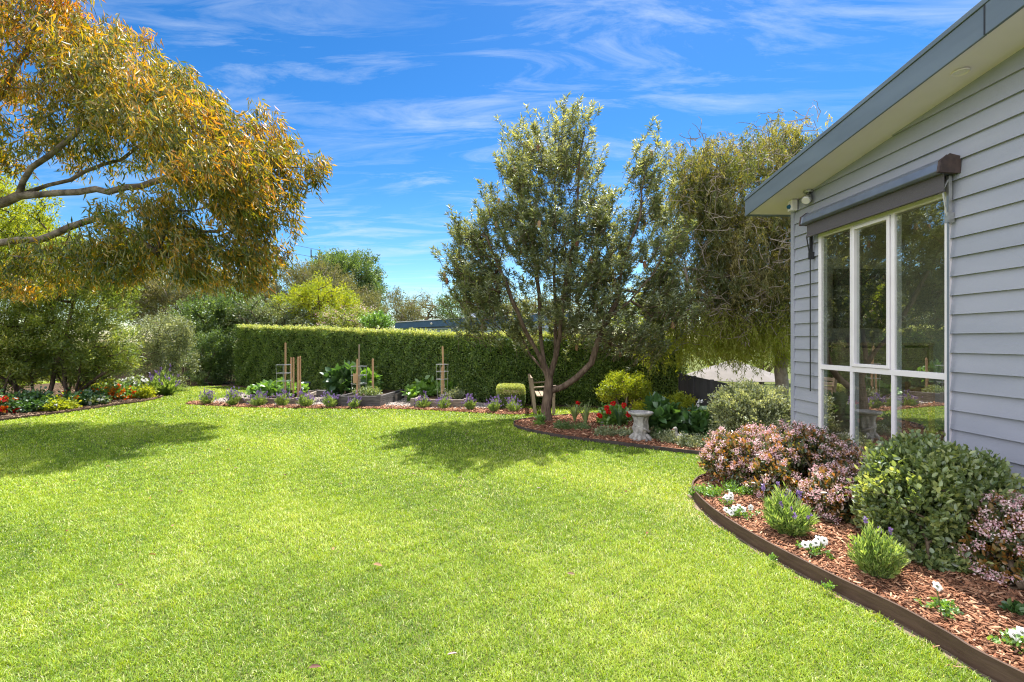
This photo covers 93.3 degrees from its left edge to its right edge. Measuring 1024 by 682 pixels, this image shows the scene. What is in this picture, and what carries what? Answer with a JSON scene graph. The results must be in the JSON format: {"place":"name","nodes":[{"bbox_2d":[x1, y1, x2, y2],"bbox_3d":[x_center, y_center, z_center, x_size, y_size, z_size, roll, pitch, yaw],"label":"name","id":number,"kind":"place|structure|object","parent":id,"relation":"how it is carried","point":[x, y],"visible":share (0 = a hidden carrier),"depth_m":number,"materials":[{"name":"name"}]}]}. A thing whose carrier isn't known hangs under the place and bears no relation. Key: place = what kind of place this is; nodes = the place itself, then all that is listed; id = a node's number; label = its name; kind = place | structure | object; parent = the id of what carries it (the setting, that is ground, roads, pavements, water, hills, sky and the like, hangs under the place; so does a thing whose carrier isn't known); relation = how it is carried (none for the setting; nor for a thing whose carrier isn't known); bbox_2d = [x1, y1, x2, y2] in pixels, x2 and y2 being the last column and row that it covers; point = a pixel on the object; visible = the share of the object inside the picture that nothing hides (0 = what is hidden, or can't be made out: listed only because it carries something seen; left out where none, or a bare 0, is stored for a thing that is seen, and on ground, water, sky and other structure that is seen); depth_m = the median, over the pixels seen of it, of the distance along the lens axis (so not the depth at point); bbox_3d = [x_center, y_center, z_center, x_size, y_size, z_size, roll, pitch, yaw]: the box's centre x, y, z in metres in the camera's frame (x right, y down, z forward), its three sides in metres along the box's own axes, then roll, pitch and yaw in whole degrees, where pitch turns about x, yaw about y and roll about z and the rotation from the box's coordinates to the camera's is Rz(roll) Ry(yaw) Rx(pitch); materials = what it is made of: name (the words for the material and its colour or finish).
{"place":"outdoors","nodes":[
{"label":"outdoors","id":0,"kind":"place"},
{"bbox_2d":[179,380,629,407],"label":"hedge soil","id":1,"kind":"structure","parent":0,"point":[233,383],"depth_m":17.31,"materials":[{"name":"brown soil"}]},
{"bbox_2d":[189,368,212,385],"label":"grass tuft","id":2,"kind":"object","parent":1,"relation":"on","point":[200,378],"visible":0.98,"depth_m":17.19,"materials":[{"name":"green plant"}]},
{"bbox_2d":[181,325,237,384],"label":"shade shrub","id":3,"kind":"object","parent":1,"relation":"on","point":[215,361],"visible":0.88,"depth_m":17.74,"materials":[{"name":"green plant"}]},
{"bbox_2d":[162,286,269,380],"bbox_3d":[-11.785,-0.315,19.436,4.515,3.962,2.950,0,0,0],"label":"background bush","id":4,"kind":"object","parent":1,"relation":"on","point":[193,312],"visible":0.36,"depth_m":18.88,"materials":[{"name":"green plant"}]},
{"bbox_2d":[336,387,403,406],"bbox_3d":[-3.577,1.450,12.771,1.077,0.300,2.433,0,0,6],"label":"raised bed","id":5,"kind":"object","parent":1,"relation":"on","point":[386,396],"visible":0.48,"depth_m":11.64,"materials":[{"name":"wood"}]},
{"bbox_2d":[320,360,367,399],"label":"leafy greens","id":6,"kind":"object","parent":5,"relation":"in","point":[338,380],"visible":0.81,"depth_m":12.79,"materials":[{"name":"green plant"}]},
{"bbox_2d":[351,385,381,395],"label":"herb bush","id":7,"kind":"object","parent":5,"relation":"on","point":[369,391],"visible":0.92,"depth_m":12.24,"materials":[{"name":"green plant"}]},
{"bbox_2d":[351,367,383,392],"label":"leafy greens","id":8,"kind":"object","parent":5,"relation":"in","point":[377,381],"visible":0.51,"depth_m":13.01,"materials":[{"name":"green plant"}]},
{"bbox_2d":[410,394,473,406],"bbox_3d":[-1.688,1.485,12.510,1.471,0.230,2.000,0,0,0],"label":"raised bed","id":9,"kind":"object","parent":1,"relation":"on","point":[457,402],"visible":0.25,"depth_m":11.53,"materials":[{"name":"wood"}]},
{"bbox_2d":[401,375,436,400],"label":"leafy greens","id":10,"kind":"object","parent":9,"relation":"in","point":[415,390],"visible":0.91,"depth_m":12.56,"materials":[{"name":"green plant"}]},
{"bbox_2d":[427,375,459,394],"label":"leafy greens","id":11,"kind":"object","parent":9,"relation":"in","point":[450,386],"visible":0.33,"depth_m":12.71,"materials":[{"name":"green plant"}]},
{"bbox_2d":[438,385,464,398],"bbox_3d":[-1.501,1.301,12.075,0.714,0.398,0.730,0,0,37],"label":"sage mound","id":12,"kind":"object","parent":9,"relation":"on","point":[455,394],"visible":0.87,"depth_m":11.96,"materials":[{"name":"green plant"}]},
{"bbox_2d":[232,323,687,405],"bbox_3d":[-2.916,0.512,14.389,15.456,2.315,2.297,0,0,23],"label":"clipped hedge","id":13,"kind":"object","parent":1,"relation":"on","point":[480,371],"visible":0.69,"depth_m":13.15,"materials":[{"name":"green plant"}]},
{"bbox_2d":[395,311,568,340],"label":"neighbour house","id":14,"kind":"structure","parent":0,"point":[437,324],"depth_m":25.00,"materials":[{"name":"blue metal"}]},
{"bbox_2d":[0,0,980,341],"label":"sky","id":15,"kind":"structure","parent":0,"point":[404,97],"materials":[{"name":"blue"}]},
{"bbox_2d":[0,342,991,681],"bbox_3d":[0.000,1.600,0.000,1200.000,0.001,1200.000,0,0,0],"label":"lawn","id":16,"kind":"structure","parent":0,"point":[416,636],"depth_m":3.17,"materials":[{"name":"green plant"}]},
{"bbox_2d":[0,163,65,385],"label":"background tree","id":17,"kind":"object","parent":16,"relation":"on","point":[16,220],"visible":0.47,"depth_m":17.34,"materials":[{"name":"green plant"}]},
{"bbox_2d":[0,207,154,344],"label":"background tree","id":18,"kind":"object","parent":16,"relation":"on","point":[63,238],"visible":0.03,"depth_m":23.86,"materials":[{"name":"green plant"}]},
{"bbox_2d":[0,382,163,418],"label":"shrub bed","id":19,"kind":"object","parent":16,"relation":"on","point":[59,385],"visible":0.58,"depth_m":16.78,"materials":[{"name":"brown wood"}]},
{"bbox_2d":[0,283,59,395],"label":"tall shrub","id":20,"kind":"object","parent":19,"relation":"on","point":[14,366],"visible":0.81,"depth_m":11.88,"materials":[{"name":"green plant"}]},
{"bbox_2d":[0,386,68,413],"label":"nasturtium patch","id":21,"kind":"object","parent":19,"relation":"on","point":[25,402],"visible":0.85,"depth_m":10.63,"materials":[{"name":"green plant"}]},
{"bbox_2d":[36,392,81,411],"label":"pale groundcover","id":22,"kind":"object","parent":19,"relation":"on","point":[56,405],"visible":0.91,"depth_m":10.89,"materials":[{"name":"yellow plant"}]},
{"bbox_2d":[0,233,146,394],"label":"tall shrub","id":23,"kind":"object","parent":19,"relation":"on","point":[81,324],"visible":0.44,"depth_m":12.33,"materials":[{"name":"green plant"}]},
{"bbox_2d":[50,387,115,405],"bbox_3d":[-10.559,1.372,11.723,1.316,0.536,1.353,0,0,0],"label":"nasturtium patch","id":24,"kind":"object","parent":19,"relation":"on","point":[86,393],"visible":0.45,"depth_m":11.68,"materials":[{"name":"green plant"}]},
{"bbox_2d":[38,331,147,393],"bbox_3d":[-11.054,0.661,12.770,2.444,1.978,1.898,0,0,0],"label":"tall shrub","id":25,"kind":"object","parent":19,"relation":"on","point":[115,367],"visible":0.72,"depth_m":12.51,"materials":[{"name":"green plant"}]},
{"bbox_2d":[78,382,140,399],"bbox_3d":[-10.867,1.387,13.158,1.595,0.581,1.446,0,0,0],"label":"nasturtium patch","id":26,"kind":"object","parent":19,"relation":"on","point":[119,391],"visible":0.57,"depth_m":12.96,"materials":[{"name":"red plant"}]},
{"bbox_2d":[114,372,156,396],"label":"daisy bush","id":27,"kind":"object","parent":19,"relation":"on","point":[133,380],"visible":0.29,"depth_m":13.60,"materials":[{"name":"grey plant"}]},
{"bbox_2d":[133,382,159,397],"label":"lime plant","id":28,"kind":"object","parent":19,"relation":"on","point":[146,391],"visible":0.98,"depth_m":13.18,"materials":[{"name":"yellow plant"}]},
{"bbox_2d":[148,364,183,395],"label":"lavender","id":29,"kind":"object","parent":19,"relation":"on","point":[165,384],"visible":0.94,"depth_m":14.07,"materials":[{"name":"green plant"}]},
{"bbox_2d":[0,386,178,420],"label":"bed edging","id":30,"kind":"object","parent":16,"relation":"on","point":[38,415],"visible":0.41,"depth_m":10.92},
{"bbox_2d":[28,349,240,380],"bbox_3d":[-15.900,0.965,19.520,10.200,1.270,0.060,0,0,0],"label":"timber fence","id":31,"kind":"object","parent":16,"relation":"on","point":[184,369],"visible":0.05,"depth_m":19.49,"materials":[{"name":"brown wood"}]},
{"bbox_2d":[119,310,202,388],"bbox_3d":[-11.170,0.314,15.383,2.241,2.673,1.851,0,0,0],"label":"silver shrub","id":32,"kind":"object","parent":16,"relation":"on","point":[159,340],"visible":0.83,"depth_m":15.15,"materials":[{"name":"green plant"}]},
{"bbox_2d":[0,0,336,307],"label":"gum tree","id":33,"kind":"object","parent":16,"relation":"on","point":[231,170],"visible":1,"depth_m":9.41,"materials":[{"name":"yellow plant"}]},
{"bbox_2d":[108,265,230,331],"bbox_3d":[-16.403,-1.296,23.043,5.860,5.891,3.900,0,0,0],"label":"background bush","id":34,"kind":"object","parent":16,"relation":"on","point":[152,293],"visible":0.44,"depth_m":22.34,"materials":[{"name":"green plant"}]},
{"bbox_2d":[58,266,282,333],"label":"background tree","id":35,"kind":"object","parent":16,"relation":"on","point":[144,305],"visible":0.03,"depth_m":43.60,"materials":[{"name":"green plant"}]},
{"bbox_2d":[218,293,320,332],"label":"background bush","id":36,"kind":"object","parent":16,"relation":"on","point":[256,316],"visible":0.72,"depth_m":18.72,"materials":[{"name":"green plant"}]},
{"bbox_2d":[217,254,388,324],"bbox_3d":[-11.409,-1.630,26.175,10.066,6.559,4.961,0,0,0],"label":"background tree","id":37,"kind":"object","parent":16,"relation":"on","point":[296,277],"visible":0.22,"depth_m":25.64,"materials":[{"name":"green plant"}]},
{"bbox_2d":[266,271,373,327],"bbox_3d":[-7.911,-0.643,20.122,4.663,4.586,3.402,0,0,0],"label":"background bush","id":38,"kind":"object","parent":16,"relation":"on","point":[314,296],"visible":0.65,"depth_m":19.42,"materials":[{"name":"green plant"}]},
{"bbox_2d":[315,301,375,328],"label":"background bush","id":39,"kind":"object","parent":16,"relation":"on","point":[343,320],"visible":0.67,"depth_m":17.93,"materials":[{"name":"green plant"}]},
{"bbox_2d":[304,246,388,311],"bbox_3d":[-10.380,-2.087,30.038,5.462,7.474,4.530,0,0,0],"label":"background tree","id":40,"kind":"object","parent":16,"relation":"on","point":[369,275],"visible":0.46,"depth_m":29.10,"materials":[{"name":"green plant"}]},
{"bbox_2d":[191,403,529,413],"bbox_3d":[-3.956,1.588,11.530,8.970,0.001,0.864,0,0,9],"label":"mulch strip","id":41,"kind":"object","parent":16,"relation":"on","point":[378,408],"visible":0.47,"depth_m":11.37,"materials":[{"name":"brown wood"}]},
{"bbox_2d":[199,388,214,403],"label":"lavender","id":42,"kind":"object","parent":41,"relation":"on","point":[208,398],"visible":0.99,"depth_m":12.07,"materials":[{"name":"green plant"}]},
{"bbox_2d":[223,386,242,404],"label":"lavender","id":43,"kind":"object","parent":41,"relation":"on","point":[233,398],"visible":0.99,"depth_m":11.86,"materials":[{"name":"green plant"}]},
{"bbox_2d":[244,389,268,405],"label":"lavender","id":44,"kind":"object","parent":41,"relation":"on","point":[260,399],"visible":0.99,"depth_m":11.74,"materials":[{"name":"green plant"}]},
{"bbox_2d":[271,390,294,405],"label":"lavender","id":45,"kind":"object","parent":41,"relation":"on","point":[283,400],"visible":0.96,"depth_m":11.71,"materials":[{"name":"green plant"}]},
{"bbox_2d":[293,388,315,405],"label":"lavender","id":46,"kind":"object","parent":41,"relation":"on","point":[304,401],"visible":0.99,"depth_m":11.59,"materials":[{"name":"green plant"}]},
{"bbox_2d":[321,390,338,407],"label":"lavender","id":47,"kind":"object","parent":41,"relation":"on","point":[331,400],"visible":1,"depth_m":11.50,"materials":[{"name":"green plant"}]},
{"bbox_2d":[185,400,532,414],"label":"bark mulch","id":48,"kind":"object","parent":41,"relation":"on","point":[478,410],"visible":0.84,"depth_m":11.40,"materials":[{"name":"brown wood"}]},
{"bbox_2d":[496,383,525,408],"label":"box shrub","id":49,"kind":"object","parent":41,"relation":"on","point":[507,390],"visible":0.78,"depth_m":11.23,"materials":[{"name":"green plant"}]},
{"bbox_2d":[503,395,521,410],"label":"lavender","id":50,"kind":"object","parent":41,"relation":"on","point":[513,406],"visible":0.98,"depth_m":10.80,"materials":[{"name":"green plant"}]},
{"bbox_2d":[356,308,395,329],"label":"background bush","id":51,"kind":"object","parent":16,"relation":"on","point":[373,321],"visible":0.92,"depth_m":16.95,"materials":[{"name":"green plant"}]},
{"bbox_2d":[382,285,427,335],"bbox_3d":[-7.800,-1.111,33.152,3.729,5.523,3.811,0,0,-30],"label":"background tree","id":52,"kind":"object","parent":16,"relation":"on","point":[401,315],"visible":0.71,"depth_m":32.66,"materials":[{"name":"green plant"}]},
{"bbox_2d":[391,289,443,319],"bbox_3d":[-6.619,-1.144,36.037,3.796,5.589,3.851,0,0,15],"label":"background tree","id":53,"kind":"object","parent":16,"relation":"on","point":[430,308],"visible":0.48,"depth_m":35.48,"materials":[{"name":"green plant"}]},
{"bbox_2d":[430,292,512,318],"bbox_3d":[-2.876,-1.421,35.964,6.744,6.142,4.306,0,0,0],"label":"background tree","id":54,"kind":"object","parent":16,"relation":"on","point":[444,312],"visible":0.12,"depth_m":35.35,"materials":[{"name":"green plant"}]},
{"bbox_2d":[528,374,555,413],"bbox_3d":[0.674,1.200,11.150,0.575,0.806,1.270,0,0,0],"label":"garden bench","id":55,"kind":"object","parent":16,"relation":"on","point":[533,393],"visible":0.64,"depth_m":10.52,"materials":[{"name":"brown wood"}]},
{"bbox_2d":[501,289,588,314],"bbox_3d":[2.160,-1.073,34.140,7.145,5.447,4.348,0,0,0],"label":"background tree","id":56,"kind":"object","parent":16,"relation":"on","point":[511,308],"visible":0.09,"depth_m":33.78,"materials":[{"name":"green plant"}]},
{"bbox_2d":[513,412,704,454],"bbox_3d":[2.206,1.580,9.562,3.900,0.080,5.286,0,0,21],"label":"bed edging","id":57,"kind":"object","parent":16,"relation":"on","point":[666,449],"visible":0.4,"depth_m":7.46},
{"bbox_2d":[514,412,710,450],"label":"bark mulch","id":58,"kind":"object","parent":16,"relation":"on","point":[573,430],"visible":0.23,"depth_m":8.42,"materials":[{"name":"brown wood"}]},
{"bbox_2d":[552,418,590,430],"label":"variegated groundcover","id":59,"kind":"object","parent":58,"relation":"on","point":[558,424],"visible":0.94,"depth_m":8.54,"materials":[{"name":"green plant"}]},
{"bbox_2d":[429,90,717,420],"bbox_3d":[1.137,-1.570,9.538,5.533,6.519,3.566,0,0,0],"label":"banksia tree","id":60,"kind":"object","parent":58,"relation":"on","point":[528,237],"visible":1,"depth_m":9.12,"materials":[{"name":"green plant"}]},
{"bbox_2d":[591,424,632,436],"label":"variegated groundcover","id":61,"kind":"object","parent":58,"relation":"on","point":[622,431],"visible":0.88,"depth_m":7.95,"materials":[{"name":"green plant"}]},
{"bbox_2d":[596,401,632,424],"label":"geranium","id":62,"kind":"object","parent":58,"relation":"on","point":[606,414],"visible":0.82,"depth_m":8.91,"materials":[{"name":"green plant"}]},
{"bbox_2d":[594,367,654,409],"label":"golden shrub","id":63,"kind":"object","parent":58,"relation":"on","point":[635,387],"visible":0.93,"depth_m":9.98,"materials":[{"name":"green plant"}]},
{"bbox_2d":[628,410,652,441],"bbox_3d":[2.042,1.350,7.670,0.393,0.460,0.393,0,0,0],"label":"bird bath","id":64,"kind":"object","parent":58,"relation":"on","point":[640,427],"visible":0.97,"depth_m":7.58,"materials":[{"name":"grey stone"}]},
{"bbox_2d":[643,391,692,433],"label":"broad leaf plant","id":65,"kind":"object","parent":58,"relation":"on","point":[667,414],"visible":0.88,"depth_m":7.70,"materials":[{"name":"green plant"}]},
{"bbox_2d":[656,428,679,443],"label":"variegated groundcover","id":66,"kind":"object","parent":58,"relation":"on","point":[668,436],"visible":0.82,"depth_m":7.41,"materials":[{"name":"green plant"}]},
{"bbox_2d":[662,390,697,409],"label":"golden shrub","id":67,"kind":"object","parent":58,"relation":"on","point":[686,401],"visible":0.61,"depth_m":9.29,"materials":[{"name":"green plant"}]},
{"bbox_2d":[671,431,711,449],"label":"variegated groundcover","id":68,"kind":"object","parent":58,"relation":"on","point":[695,440],"visible":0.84,"depth_m":7.14,"materials":[{"name":"green plant"}]},
{"bbox_2d":[682,402,718,436],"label":"broad leaf plant","id":69,"kind":"object","parent":58,"relation":"on","point":[697,420],"visible":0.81,"depth_m":7.62,"materials":[{"name":"green plant"}]},
{"bbox_2d":[678,373,732,407],"bbox_3d":[3.644,1.150,9.250,0.062,0.900,2.701,0,0,1],"label":"dark fence","id":70,"kind":"object","parent":58,"relation":"on","point":[700,388],"visible":0.41,"depth_m":9.37,"materials":[{"name":"black wood"}]},
{"bbox_2d":[704,377,790,436],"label":"dome shrub","id":71,"kind":"object","parent":58,"relation":"on","point":[749,404],"visible":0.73,"depth_m":7.08,"materials":[{"name":"green plant"}]},
{"bbox_2d":[636,100,832,402],"bbox_3d":[5.280,-1.635,10.523,5.556,6.697,3.883,0,0,0],"label":"weeping tree","id":72,"kind":"object","parent":16,"relation":"on","point":[737,272],"visible":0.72,"depth_m":9.81,"materials":[{"name":"green plant"}]},
{"bbox_2d":[688,360,789,383],"bbox_3d":[5.750,0.950,12.600,2.442,1.300,2.442,0,0,0],"label":"garden umbrella","id":73,"kind":"object","parent":16,"relation":"on","point":[712,373],"visible":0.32,"depth_m":11.91,"materials":[{"name":"white fabric"}]},
{"bbox_2d":[689,324,790,383],"bbox_3d":[9.272,0.117,18.083,6.203,3.066,2.741,0,0,0],"label":"background bush","id":74,"kind":"object","parent":16,"relation":"on","point":[771,366],"visible":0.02,"depth_m":17.95,"materials":[{"name":"green plant"}]},
{"bbox_2d":[687,487,997,681],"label":"soil line","id":75,"kind":"object","parent":16,"relation":"on","point":[913,633],"visible":0.56,"depth_m":2.93,"materials":[{"name":"brown soil"}]},
{"bbox_2d":[692,473,1023,681],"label":"bed edging","id":76,"kind":"object","parent":16,"relation":"on","point":[992,667],"visible":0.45,"depth_m":2.82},
{"bbox_2d":[694,475,1023,670],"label":"bark mulch","id":77,"kind":"object","parent":0,"point":[907,597],"visible":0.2,"depth_m":3.00,"materials":[{"name":"brown wood"}]},
{"bbox_2d":[692,477,773,496],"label":"weedy groundcover","id":78,"kind":"object","parent":77,"relation":"on","point":[710,491],"visible":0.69,"depth_m":4.80,"materials":[{"name":"green plant"}]},
{"bbox_2d":[723,504,759,519],"bbox_3d":[1.990,1.475,4.176,0.298,0.140,0.200,0,0,25],"label":"petunia","id":79,"kind":"object","parent":77,"relation":"on","point":[733,510],"visible":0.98,"depth_m":4.15,"materials":[{"name":"white plant"}]},
{"bbox_2d":[697,421,786,487],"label":"pink blossom shrub","id":80,"kind":"object","parent":77,"relation":"on","point":[720,454],"visible":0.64,"depth_m":5.16,"materials":[{"name":"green plant"}]},
{"bbox_2d":[759,481,821,537],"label":"lavender","id":81,"kind":"object","parent":77,"relation":"on","point":[783,513],"visible":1,"depth_m":3.78,"materials":[{"name":"green plant"}]},
{"bbox_2d":[736,418,866,502],"bbox_3d":[2.978,1.204,4.942,1.410,0.771,1.064,0,0,0],"label":"pink blossom shrub","id":82,"kind":"object","parent":77,"relation":"on","point":[806,449],"visible":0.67,"depth_m":4.80,"materials":[{"name":"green plant"}]},
{"bbox_2d":[795,535,835,559],"bbox_3d":[2.159,1.464,3.448,0.225,0.148,0.202,0,0,0],"label":"petunia","id":83,"kind":"object","parent":77,"relation":"on","point":[817,541],"visible":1,"depth_m":3.43,"materials":[{"name":"white plant"}]},
{"bbox_2d":[797,459,880,524],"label":"pink blossom shrub","id":84,"kind":"object","parent":77,"relation":"on","point":[823,490],"visible":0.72,"depth_m":4.14,"materials":[{"name":"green plant"}]},
{"bbox_2d":[846,516,910,578],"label":"lavender","id":85,"kind":"object","parent":77,"relation":"on","point":[873,553],"visible":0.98,"depth_m":3.08,"materials":[{"name":"green plant"}]},
{"bbox_2d":[843,427,1023,574],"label":"glossy shrub","id":86,"kind":"object","parent":77,"relation":"on","point":[919,484],"visible":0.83,"depth_m":3.46,"materials":[{"name":"green plant"}]},
{"bbox_2d":[914,581,964,619],"bbox_3d":[2.423,1.447,2.721,0.200,0.198,0.195,0,0,0],"label":"petunia","id":87,"kind":"object","parent":77,"relation":"on","point":[943,604],"visible":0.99,"depth_m":2.70,"materials":[{"name":"green plant"}]},
{"bbox_2d":[945,489,1023,589],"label":"pink blossom shrub","id":88,"kind":"object","parent":77,"relation":"on","point":[1005,536],"visible":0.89,"depth_m":3.14,"materials":[{"name":"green plant"}]},
{"bbox_2d":[987,626,1023,654],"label":"petunia","id":89,"kind":"object","parent":77,"relation":"on","point":[1016,635],"visible":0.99,"depth_m":2.39,"materials":[{"name":"white plant"}]},
{"bbox_2d":[998,598,1023,615],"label":"seedling","id":90,"kind":"object","parent":77,"relation":"on","point":[1017,607],"visible":1,"depth_m":2.68,"materials":[{"name":"green plant"}]},
{"bbox_2d":[744,0,1023,489],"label":"house","id":91,"kind":"structure","parent":0,"point":[922,107],"depth_m":4.42,"materials":[{"name":"paint"}]},
{"bbox_2d":[833,269,885,327],"bbox_3d":[4.824,-0.580,6.593,0.880,0.800,0.056,0,0,-2],"label":"television","id":92,"kind":"object","parent":91,"relation":"attached to","point":[872,287],"visible":0.56,"depth_m":6.57,"materials":[{"name":"black paint"}]},
{"bbox_2d":[799,153,960,440],"bbox_3d":[3.840,-0.239,5.269,0.197,2.838,2.012,0,0,-2],"label":"roller shutter","id":93,"kind":"object","parent":91,"relation":"attached to","point":[921,183],"depth_m":4.81,"materials":[{"name":"metal"}]},
{"bbox_2d":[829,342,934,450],"bbox_3d":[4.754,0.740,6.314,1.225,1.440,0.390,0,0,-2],"label":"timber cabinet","id":94,"kind":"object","parent":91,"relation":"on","point":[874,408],"visible":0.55,"depth_m":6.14,"materials":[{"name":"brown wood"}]},
{"bbox_2d":[860,302,902,341],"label":"house plant","id":95,"kind":"object","parent":94,"relation":"on","point":[877,336],"visible":0.81,"depth_m":6.27,"materials":[{"name":"green plant"}]},
{"bbox_2d":[818,192,952,456],"bbox_3d":[3.947,-0.010,5.260,0.125,2.700,1.835,0,0,-2],"label":"window","id":96,"kind":"structure","parent":91,"relation":"in","point":[893,218],"depth_m":5.04,"materials":[{"name":"white metal"}]},
{"label":"gravel path","id":97,"kind":"structure","parent":0,"visible":0},
{"bbox_2d":[239,389,318,403],"bbox_3d":[-6.245,1.510,13.141,1.480,0.180,2.340,0,0,-9],"label":"raised bed","id":98,"kind":"object","parent":97,"relation":"on","point":[270,400],"visible":0.37,"depth_m":12.11,"materials":[{"name":"wood"}]},
{"bbox_2d":[241,377,308,397],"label":"leafy greens","id":99,"kind":"object","parent":98,"relation":"in","point":[271,387],"visible":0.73,"depth_m":12.83,"materials":[{"name":"green plant"}]},
{"bbox_2d":[212,394,489,408],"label":"gravel stones","id":100,"kind":"object","parent":97,"relation":"on","point":[403,401],"visible":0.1,"depth_m":12.32,"materials":[{"name":"grey gravel"}]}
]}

